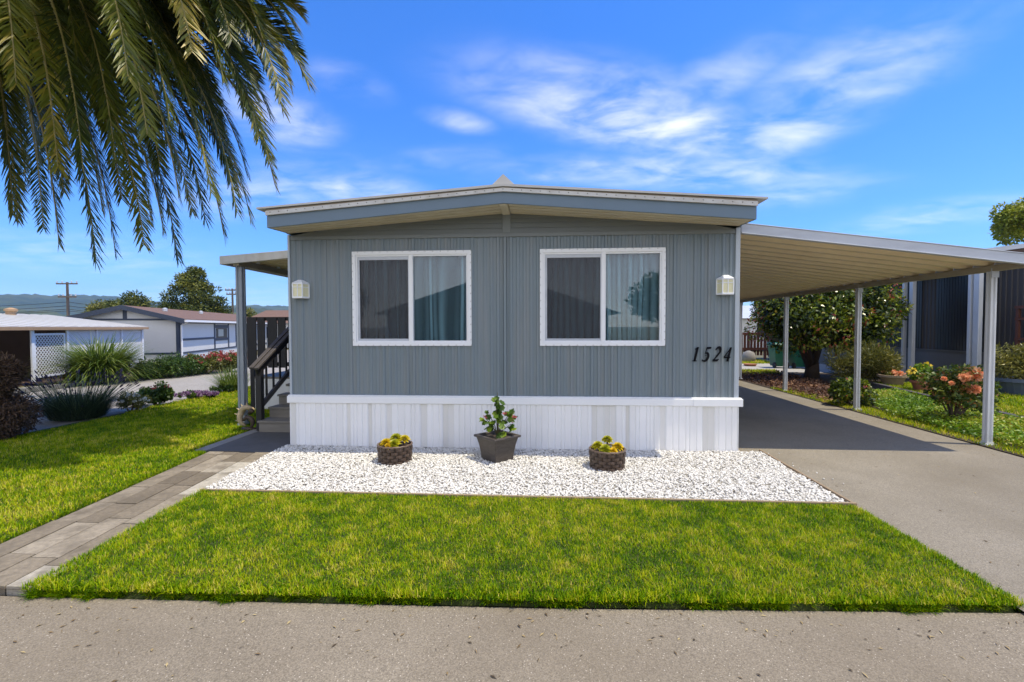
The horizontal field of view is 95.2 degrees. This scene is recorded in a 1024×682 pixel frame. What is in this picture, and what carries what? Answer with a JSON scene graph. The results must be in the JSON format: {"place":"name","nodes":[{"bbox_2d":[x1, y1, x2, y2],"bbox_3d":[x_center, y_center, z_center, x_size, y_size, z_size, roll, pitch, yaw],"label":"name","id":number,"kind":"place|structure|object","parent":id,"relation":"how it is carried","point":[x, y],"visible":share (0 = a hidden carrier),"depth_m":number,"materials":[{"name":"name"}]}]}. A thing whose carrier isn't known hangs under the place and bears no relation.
{"place":"outdoors","nodes":[
{"label":"outdoors","id":0,"kind":"place"},
{"bbox_2d":[0,308,148,385],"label":"garden shed","id":1,"kind":"structure","parent":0,"point":[25,338],"depth_m":17.39,"materials":[{"name":"white plastic"}]},
{"bbox_2d":[34,333,65,377],"bbox_3d":[-16.490,0.489,16.688,0.042,1.551,1.496,-1,2,-12],"label":"lattice door","id":2,"kind":"structure","parent":1,"relation":"in","point":[42,334],"depth_m":16.55,"materials":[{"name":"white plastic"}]},
{"bbox_2d":[22,490,205,594],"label":"path edge grass","id":3,"kind":"structure","parent":0,"point":[104,545],"depth_m":3.82,"materials":[{"name":"green plant"}]},
{"bbox_2d":[30,367,234,384],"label":"verge","id":4,"kind":"structure","parent":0,"point":[59,380],"depth_m":16.50,"materials":[{"name":"green plant"}]},
{"bbox_2d":[62,372,80,381],"bbox_3d":[-14.651,1.209,15.837,0.985,0.391,0.728,-1,2,-15],"label":"red flower patch","id":5,"kind":"object","parent":4,"relation":"on","point":[69,378],"visible":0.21,"depth_m":15.63,"materials":[{"name":"green plant"}]},
{"bbox_2d":[26,329,163,387],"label":"ornamental grass","id":6,"kind":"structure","parent":4,"relation":"on","point":[112,360],"depth_m":15.47,"materials":[{"name":"green plant"}]},
{"bbox_2d":[132,356,169,378],"bbox_3d":[-13.299,1.016,17.048,1.312,0.976,1.550,0,2,4],"label":"juniper","id":7,"kind":"object","parent":4,"relation":"on","point":[144,369],"visible":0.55,"depth_m":16.81,"materials":[{"name":"green plant"}]},
{"bbox_2d":[148,352,198,378],"bbox_3d":[-12.809,0.897,17.525,1.495,1.066,1.615,0,2,4],"label":"juniper","id":8,"kind":"object","parent":4,"relation":"on","point":[169,369],"visible":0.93,"depth_m":17.30,"materials":[{"name":"green plant"}]},
{"bbox_2d":[169,353,208,375],"bbox_3d":[-12.595,0.959,18.360,1.517,0.948,1.702,0,2,4],"label":"juniper","id":9,"kind":"object","parent":4,"relation":"on","point":[201,367],"visible":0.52,"depth_m":18.23,"materials":[{"name":"green plant"}]},
{"bbox_2d":[184,351,229,373],"bbox_3d":[-12.343,0.891,18.765,1.700,0.967,1.494,-1,2,-34],"label":"red flower shrub","id":10,"kind":"object","parent":4,"relation":"on","point":[213,362],"visible":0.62,"depth_m":18.77,"materials":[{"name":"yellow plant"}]},
{"bbox_2d":[0,392,269,543],"bbox_3d":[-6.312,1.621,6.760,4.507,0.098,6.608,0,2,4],"label":"side lawn grass","id":11,"kind":"structure","parent":0,"point":[109,429],"depth_m":6.65,"materials":[{"name":"green plant"}]},
{"bbox_2d":[0,451,206,543],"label":"side edge grass","id":12,"kind":"structure","parent":11,"relation":"on","point":[82,506],"depth_m":4.82,"materials":[{"name":"green plant"}]},
{"bbox_2d":[113,389,151,410],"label":"white flower clump","id":13,"kind":"object","parent":11,"relation":"on","point":[134,398],"visible":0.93,"depth_m":10.28,"materials":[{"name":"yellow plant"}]},
{"bbox_2d":[174,389,219,399],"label":"purple ground cover","id":14,"kind":"object","parent":11,"relation":"on","point":[190,394],"visible":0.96,"depth_m":11.99,"materials":[{"name":"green plant"}]},
{"bbox_2d":[209,384,234,392],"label":"dark ground cover","id":15,"kind":"object","parent":11,"relation":"on","point":[228,388],"visible":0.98,"depth_m":13.08,"materials":[{"name":"green plant"}]},
{"bbox_2d":[199,363,249,390],"bbox_3d":[-8.222,1.090,13.679,1.885,0.980,1.802,0,2,4],"label":"grass tuft","id":16,"kind":"object","parent":11,"relation":"on","point":[231,380],"visible":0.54,"depth_m":13.45,"materials":[{"name":"green plant"}]},
{"bbox_2d":[234,402,255,430],"bbox_3d":[-4.757,1.346,8.332,0.424,0.509,0.139,0,2,13],"label":"garden ornament","id":17,"kind":"object","parent":11,"relation":"on","point":[241,412],"visible":0.98,"depth_m":8.29,"materials":[{"name":"beige stone"}]},
{"bbox_2d":[219,250,287,425],"bbox_3d":[-4.161,-0.123,10.995,1.950,3.265,5.100,0,2,4],"label":"porch canopy","id":18,"kind":"object","parent":11,"relation":"on","point":[274,263],"visible":0.34,"depth_m":8.68,"materials":[{"name":"metal"}]},
{"bbox_2d":[0,451,270,596],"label":"path","id":19,"kind":"structure","parent":0,"point":[31,555],"depth_m":4.39,"materials":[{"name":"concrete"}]},
{"bbox_2d":[0,306,271,316],"bbox_3d":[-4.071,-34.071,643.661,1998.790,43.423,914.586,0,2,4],"label":"foothills","id":20,"kind":"structure","parent":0,"point":[258,310],"depth_m":617.69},
{"bbox_2d":[0,294,288,314],"bbox_3d":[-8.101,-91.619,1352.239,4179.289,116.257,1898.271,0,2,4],"label":"hills","id":21,"kind":"structure","parent":0,"point":[21,301],"depth_m":1258.29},
{"bbox_2d":[3,350,288,436],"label":"side road","id":22,"kind":"structure","parent":0,"point":[188,382],"depth_m":14.82,"materials":[{"name":"grey asphalt"}]},
{"bbox_2d":[136,380,174,405],"bbox_3d":[-8.521,1.257,11.159,0.895,0.658,0.702,0,2,18],"label":"rose bush","id":23,"kind":"object","parent":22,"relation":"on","point":[161,393],"visible":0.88,"depth_m":11.04,"materials":[{"name":"green plant"}]},
{"bbox_2d":[204,350,236,371],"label":"red flower shrub","id":24,"kind":"object","parent":22,"relation":"on","point":[232,359],"visible":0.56,"depth_m":19.42,"materials":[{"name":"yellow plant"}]},
{"bbox_2d":[125,386,269,413],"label":"lawn grass","id":25,"kind":"structure","parent":0,"point":[210,402],"depth_m":10.86,"materials":[{"name":"green plant"}]},
{"bbox_2d":[0,596,1023,681],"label":"street","id":26,"kind":"structure","parent":0,"point":[816,646],"depth_m":2.74,"materials":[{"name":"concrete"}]},
{"bbox_2d":[13,435,1017,681],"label":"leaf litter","id":27,"kind":"object","parent":26,"relation":"on","point":[166,664],"visible":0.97,"depth_m":2.85,"materials":[{"name":"brown plant"}]},
{"bbox_2d":[0,0,1023,305],"label":"sky","id":28,"kind":"structure","parent":0,"point":[894,119],"materials":[{"name":"blue"}]},
{"bbox_2d":[6,348,1023,612],"bbox_3d":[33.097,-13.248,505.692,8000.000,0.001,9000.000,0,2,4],"label":"ground","id":29,"kind":"structure","parent":0,"point":[650,608],"depth_m":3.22,"materials":[{"name":"green plant"}]},
{"bbox_2d":[0,352,44,439],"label":"brown shrub","id":30,"kind":"object","parent":29,"relation":"on","point":[15,407],"visible":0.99,"depth_m":7.79,"materials":[{"name":"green plant"}]},
{"bbox_2d":[56,281,77,315],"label":"utility pole","id":31,"kind":"object","parent":29,"relation":"on","point":[67,296],"visible":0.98,"depth_m":73.42,"materials":[{"name":"brown wood"}]},
{"bbox_2d":[16,376,140,392],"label":"kerb","id":32,"kind":"structure","parent":29,"relation":"on","point":[29,391],"depth_m":14.58,"materials":[{"name":"concrete"}]},
{"bbox_2d":[14,368,143,421],"bbox_3d":[-8.954,1.152,9.548,2.158,1.217,2.147,0,2,4],"label":"lavender bush","id":33,"kind":"object","parent":29,"relation":"on","point":[71,407],"visible":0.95,"depth_m":9.37,"materials":[{"name":"green plant"}]},
{"bbox_2d":[82,299,115,312],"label":"background tree","id":34,"kind":"object","parent":29,"relation":"on","point":[97,305],"visible":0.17,"depth_m":59.34,"materials":[{"name":"green plant"}]},
{"bbox_2d":[103,289,156,307],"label":"background tree","id":35,"kind":"object","parent":29,"relation":"on","point":[129,299],"visible":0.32,"depth_m":57.53,"materials":[{"name":"green plant"}]},
{"bbox_2d":[0,0,319,272],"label":"palm tree","id":36,"kind":"object","parent":29,"relation":"on","point":[61,49],"visible":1,"depth_m":7.26,"materials":[{"name":"green plant"}]},
{"bbox_2d":[65,305,266,361],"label":"white house","id":37,"kind":"structure","parent":29,"relation":"on","point":[181,332],"depth_m":24.97,"materials":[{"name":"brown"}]},
{"bbox_2d":[216,328,226,337],"bbox_3d":[-19.216,-0.529,30.945,0.026,0.653,1.961,-1,2,-14],"label":"window","id":38,"kind":"structure","parent":37,"relation":"in","point":[220,332],"depth_m":30.85,"materials":[{"name":"white glass"}]},
{"bbox_2d":[151,265,233,313],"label":"broadleaf tree","id":39,"kind":"object","parent":29,"relation":"on","point":[191,283],"visible":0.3,"depth_m":44.00,"materials":[{"name":"green plant"}]},
{"bbox_2d":[195,429,257,450],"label":"pad kerb","id":40,"kind":"structure","parent":29,"relation":"on","point":[219,443],"depth_m":7.47,"materials":[{"name":"concrete"}]},
{"bbox_2d":[225,287,235,313],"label":"utility pole","id":41,"kind":"object","parent":29,"relation":"on","point":[231,293],"visible":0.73,"depth_m":79.96,"materials":[{"name":"grey wood"}]},
{"bbox_2d":[7,302,227,305],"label":"power line","id":42,"kind":"object","parent":41,"relation":"attached to","point":[58,302],"visible":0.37,"depth_m":73.74,"materials":[{"name":"black"}]},
{"bbox_2d":[235,307,256,316],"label":"background tree","id":43,"kind":"object","parent":29,"relation":"on","point":[250,311],"visible":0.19,"depth_m":61.31,"materials":[{"name":"green plant"}]},
{"bbox_2d":[206,431,289,452],"bbox_3d":[-3.853,1.598,8.740,1.060,0.078,3.860,0,2,4],"label":"porch pad","id":44,"kind":"object","parent":29,"relation":"on","point":[258,441],"visible":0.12,"depth_m":7.30,"materials":[{"name":"concrete"}]},
{"bbox_2d":[247,317,289,431],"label":"porch steps","id":45,"kind":"structure","parent":44,"relation":"on","point":[271,391],"depth_m":8.91,"materials":[{"name":"wood"}]},
{"bbox_2d":[252,310,288,347],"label":"house","id":46,"kind":"structure","parent":29,"relation":"on","point":[275,313],"depth_m":44.88,"materials":[{"name":"brown"}]},
{"bbox_2d":[206,444,843,501],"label":"white gravel","id":47,"kind":"structure","parent":29,"relation":"on","point":[469,461],"depth_m":5.70,"materials":[{"name":"white gravel"}]},
{"bbox_2d":[377,440,412,465],"bbox_3d":[-1.580,1.503,6.310,0.475,0.260,0.476,0,2,4],"label":"wicker basket","id":48,"kind":"object","parent":47,"relation":"on","point":[400,454],"visible":0.91,"depth_m":6.12,"materials":[{"name":"wicker"}]},
{"bbox_2d":[380,433,410,449],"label":"yellow succulent","id":49,"kind":"object","parent":48,"relation":"in","point":[395,439],"visible":0.97,"depth_m":6.28,"materials":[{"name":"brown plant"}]},
{"bbox_2d":[474,430,520,464],"bbox_3d":[-0.201,1.456,6.397,0.464,0.362,0.464,-2,2,-41],"label":"square pot","id":50,"kind":"object","parent":47,"relation":"on","point":[493,449],"visible":0.85,"depth_m":6.28,"materials":[{"name":"grey concrete"}]},
{"bbox_2d":[479,392,517,438],"bbox_3d":[-0.192,1.020,6.363,0.546,0.626,0.279,0,2,4],"label":"geranium","id":51,"kind":"object","parent":50,"relation":"on","point":[497,415],"visible":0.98,"depth_m":6.36,"materials":[{"name":"green plant"}]},
{"bbox_2d":[256,174,767,451],"bbox_3d":[0.411,-0.546,14.263,6.880,3.892,15.950,0,2,4],"label":"mobile home","id":52,"kind":"object","parent":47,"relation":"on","point":[567,318],"visible":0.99,"depth_m":6.92,"materials":[{"name":"grey paint"}]},
{"bbox_2d":[292,280,309,298],"bbox_3d":[-3.219,-0.787,7.077,0.248,0.280,0.143,0,2,4],"label":"wall lamp","id":53,"kind":"object","parent":52,"relation":"attached to","point":[300,289],"visible":1,"depth_m":7.02,"materials":[{"name":"white plastic"}]},
{"bbox_2d":[352,250,471,345],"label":"window","id":54,"kind":"structure","parent":52,"relation":"in","point":[400,298],"depth_m":7.09,"materials":[{"name":"white plastic"}]},
{"bbox_2d":[540,247,665,345],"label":"window","id":55,"kind":"structure","parent":52,"relation":"in","point":[589,296],"depth_m":6.90,"materials":[{"name":"white plastic"}]},
{"bbox_2d":[716,275,733,294],"bbox_3d":[3.057,-0.801,6.659,0.248,0.280,0.143,0,2,4],"label":"wall lamp","id":56,"kind":"object","parent":52,"relation":"attached to","point":[724,284],"visible":1,"depth_m":6.61,"materials":[{"name":"white plastic"}]},
{"bbox_2d":[589,443,625,472],"bbox_3d":[1.227,1.504,6.023,0.475,0.260,0.476,-1,2,-36],"label":"wicker basket","id":57,"kind":"object","parent":47,"relation":"on","point":[607,462],"visible":0.92,"depth_m":5.84,"materials":[{"name":"wicker"}]},
{"bbox_2d":[591,435,623,452],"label":"yellow succulent","id":58,"kind":"object","parent":57,"relation":"in","point":[607,439],"visible":0.95,"depth_m":5.99,"materials":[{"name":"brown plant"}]},
{"bbox_2d":[200,488,856,506],"bbox_3d":[0.013,1.682,4.946,6.940,0.095,0.030,0,2,4],"label":"edging board","id":59,"kind":"object","parent":29,"relation":"on","point":[587,498],"visible":0.36,"depth_m":4.91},
{"bbox_2d":[742,305,766,347],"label":"pale house","id":60,"kind":"structure","parent":29,"relation":"on","point":[746,312],"depth_m":35.82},
{"bbox_2d":[742,331,777,358],"bbox_3d":[14.646,0.234,26.093,4.700,1.550,0.170,0,2,4],"label":"timber fence","id":61,"kind":"object","parent":29,"relation":"on","point":[751,345],"visible":0.22,"depth_m":26.19,"materials":[{"name":"brown wood"}]},
{"bbox_2d":[853,506,1023,611],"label":"drive edge grass","id":62,"kind":"structure","parent":29,"relation":"on","point":[1013,605],"depth_m":3.49,"materials":[{"name":"green plant"}]},
{"bbox_2d":[988,197,1023,245],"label":"street tree","id":63,"kind":"object","parent":29,"relation":"on","point":[1008,222],"visible":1,"depth_m":23.21,"materials":[{"name":"green plant"}]},
{"bbox_2d":[19,575,1011,615],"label":"street edge grass","id":64,"kind":"structure","parent":0,"point":[369,600],"depth_m":3.15,"materials":[{"name":"green plant"}]},
{"bbox_2d":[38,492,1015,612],"bbox_3d":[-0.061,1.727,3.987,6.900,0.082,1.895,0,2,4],"label":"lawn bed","id":65,"kind":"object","parent":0,"point":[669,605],"visible":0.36,"depth_m":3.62,"materials":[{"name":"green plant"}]},
{"bbox_2d":[743,363,756,365],"bbox_3d":[11.003,1.104,21.591,0.600,0.100,0.600,0,2,4],"label":"saucer","id":66,"kind":"object","parent":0,"point":[748,364],"visible":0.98,"depth_m":21.41,"materials":[{"name":"ceramic"}]},
{"bbox_2d":[742,358,769,363],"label":"grass","id":67,"kind":"structure","parent":0,"point":[757,361],"depth_m":23.16,"materials":[{"name":"green plant"}]},
{"bbox_2d":[742,360,862,372],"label":"side gravel","id":68,"kind":"structure","parent":0,"point":[822,367],"depth_m":20.25,"materials":[{"name":"grey gravel"}]},
{"bbox_2d":[742,351,755,361],"bbox_3d":[12.024,0.787,23.732,0.680,0.600,0.680,0,2,4],"label":"garden stone","id":69,"kind":"object","parent":68,"relation":"on","point":[748,355],"visible":0.83,"depth_m":23.50,"materials":[{"name":"stone"}]},
{"bbox_2d":[742,368,778,373],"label":"back grass","id":70,"kind":"structure","parent":68,"relation":"on","point":[760,370],"depth_m":18.70,"materials":[{"name":"green plant"}]},
{"bbox_2d":[767,342,789,367],"bbox_3d":[11.757,0.622,20.584,0.683,1.119,0.811,0,2,4],"label":"wheeled bin","id":71,"kind":"object","parent":68,"relation":"on","point":[776,359],"visible":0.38,"depth_m":20.36,"materials":[{"name":"green plastic"}]},
{"bbox_2d":[788,347,804,368],"bbox_3d":[12.440,0.628,20.315,0.683,1.119,0.811,0,2,4],"label":"wheeled bin","id":72,"kind":"object","parent":68,"relation":"on","point":[794,361],"visible":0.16,"depth_m":20.09,"materials":[{"name":"green plastic"}]},
{"bbox_2d":[738,380,1023,610],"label":"driveway","id":73,"kind":"structure","parent":0,"point":[852,450],"depth_m":5.85,"materials":[{"name":"concrete"}]},
{"bbox_2d":[759,449,851,501],"bbox_3d":[3.541,1.653,5.778,0.024,0.085,2.090,0,2,4],"label":"edging board","id":74,"kind":"object","parent":73,"relation":"on","point":[818,483],"visible":0.45,"depth_m":5.50,"materials":[{"name":"grey concrete"}]},
{"bbox_2d":[739,372,1023,456],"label":"garden soil","id":75,"kind":"structure","parent":0,"point":[824,377],"depth_m":9.57,"materials":[{"name":"brown soil"}]},
{"bbox_2d":[739,370,850,402],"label":"mulch","id":76,"kind":"object","parent":75,"relation":"on","point":[763,384],"visible":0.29,"depth_m":14.89,"materials":[{"name":"brown plant"}]},
{"bbox_2d":[744,283,913,377],"bbox_3d":[11.043,-0.794,16.531,5.043,4.322,4.284,0,2,4],"label":"photinia tree","id":77,"kind":"object","parent":75,"relation":"on","point":[817,322],"visible":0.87,"depth_m":15.50,"materials":[{"name":"green plant"}]},
{"bbox_2d":[826,375,879,407],"bbox_3d":[7.873,1.168,10.850,1.003,0.768,0.822,1,2,26],"label":"dark shrub","id":78,"kind":"object","parent":75,"relation":"on","point":[840,390],"visible":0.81,"depth_m":10.71,"materials":[{"name":"green plant"}]},
{"bbox_2d":[823,340,904,381],"bbox_3d":[10.868,0.670,14.447,2.058,1.530,1.618,0,2,4],"label":"rosemary bush","id":79,"kind":"object","parent":75,"relation":"on","point":[875,360],"visible":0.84,"depth_m":14.15,"materials":[{"name":"green plant"}]},
{"bbox_2d":[739,223,1023,445],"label":"carport","id":80,"kind":"object","parent":75,"relation":"on","point":[785,263],"visible":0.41,"depth_m":7.85,"materials":[{"name":"white metal"}]},
{"bbox_2d":[868,381,914,394],"bbox_3d":[10.650,1.333,13.432,0.130,0.170,3.012,0,2,15],"label":"timber sleeper","id":81,"kind":"object","parent":75,"relation":"on","point":[877,385],"visible":0.27,"depth_m":13.36,"materials":[{"name":"grey wood"}]},
{"bbox_2d":[768,243,1023,378],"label":"brown house","id":82,"kind":"structure","parent":75,"relation":"on","point":[944,324],"depth_m":15.22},
{"bbox_2d":[866,379,1023,415],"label":"garden bed grass","id":83,"kind":"structure","parent":75,"relation":"on","point":[1014,404],"depth_m":10.58,"materials":[{"name":"green plant"}]},
{"bbox_2d":[877,374,908,385],"bbox_3d":[11.148,1.139,13.694,0.734,0.300,0.734,0,2,4],"label":"bowl planter","id":84,"kind":"object","parent":83,"relation":"on","point":[889,379],"visible":0.81,"depth_m":13.48,"materials":[{"name":"beige stone"}]},
{"bbox_2d":[881,369,905,375],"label":"orange flowers","id":85,"kind":"object","parent":84,"relation":"in","point":[892,372],"visible":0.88,"depth_m":13.57,"materials":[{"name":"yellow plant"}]},
{"bbox_2d":[909,379,927,390],"bbox_3d":[10.913,1.187,12.425,0.540,0.280,0.540,0,2,4],"label":"terracotta pot","id":86,"kind":"object","parent":83,"relation":"on","point":[916,386],"visible":0.42,"depth_m":12.36,"materials":[{"name":"ceramic"}]},
{"bbox_2d":[906,362,936,380],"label":"yellow flower plant","id":87,"kind":"object","parent":86,"relation":"in","point":[914,371],"visible":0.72,"depth_m":12.34,"materials":[{"name":"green plant"}]},
{"bbox_2d":[995,376,1023,395],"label":"plastic tub","id":88,"kind":"object","parent":83,"relation":"on","point":[1011,386],"visible":0.73,"depth_m":11.53,"materials":[{"name":"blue plastic"}]},
{"bbox_2d":[995,341,1023,378],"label":"feathery shrub","id":89,"kind":"object","parent":88,"relation":"in","point":[1006,360],"visible":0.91,"depth_m":11.63,"materials":[{"name":"green plant"}]},
{"bbox_2d":[872,386,1023,445],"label":"ground cover","id":90,"kind":"object","parent":75,"relation":"on","point":[924,406],"visible":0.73,"depth_m":8.75,"materials":[{"name":"green plant"}]},
{"bbox_2d":[915,363,1003,420],"bbox_3d":[8.435,0.984,8.726,1.229,1.195,1.012,0,2,19],"label":"peach rose bush","id":91,"kind":"object","parent":75,"relation":"on","point":[956,387],"visible":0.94,"depth_m":8.59,"materials":[{"name":"green plant"}]},
{"bbox_2d":[911,392,1015,417],"bbox_3d":[9.847,1.427,10.330,0.130,0.170,3.317,0,2,14],"label":"timber sleeper","id":92,"kind":"object","parent":75,"relation":"on","point":[922,394],"visible":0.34,"depth_m":10.90,"materials":[{"name":"brown wood"}]},
{"bbox_2d":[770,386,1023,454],"bbox_3d":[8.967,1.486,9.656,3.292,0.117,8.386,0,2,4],"label":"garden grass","id":93,"kind":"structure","parent":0,"point":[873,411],"depth_m":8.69,"materials":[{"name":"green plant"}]}
]}

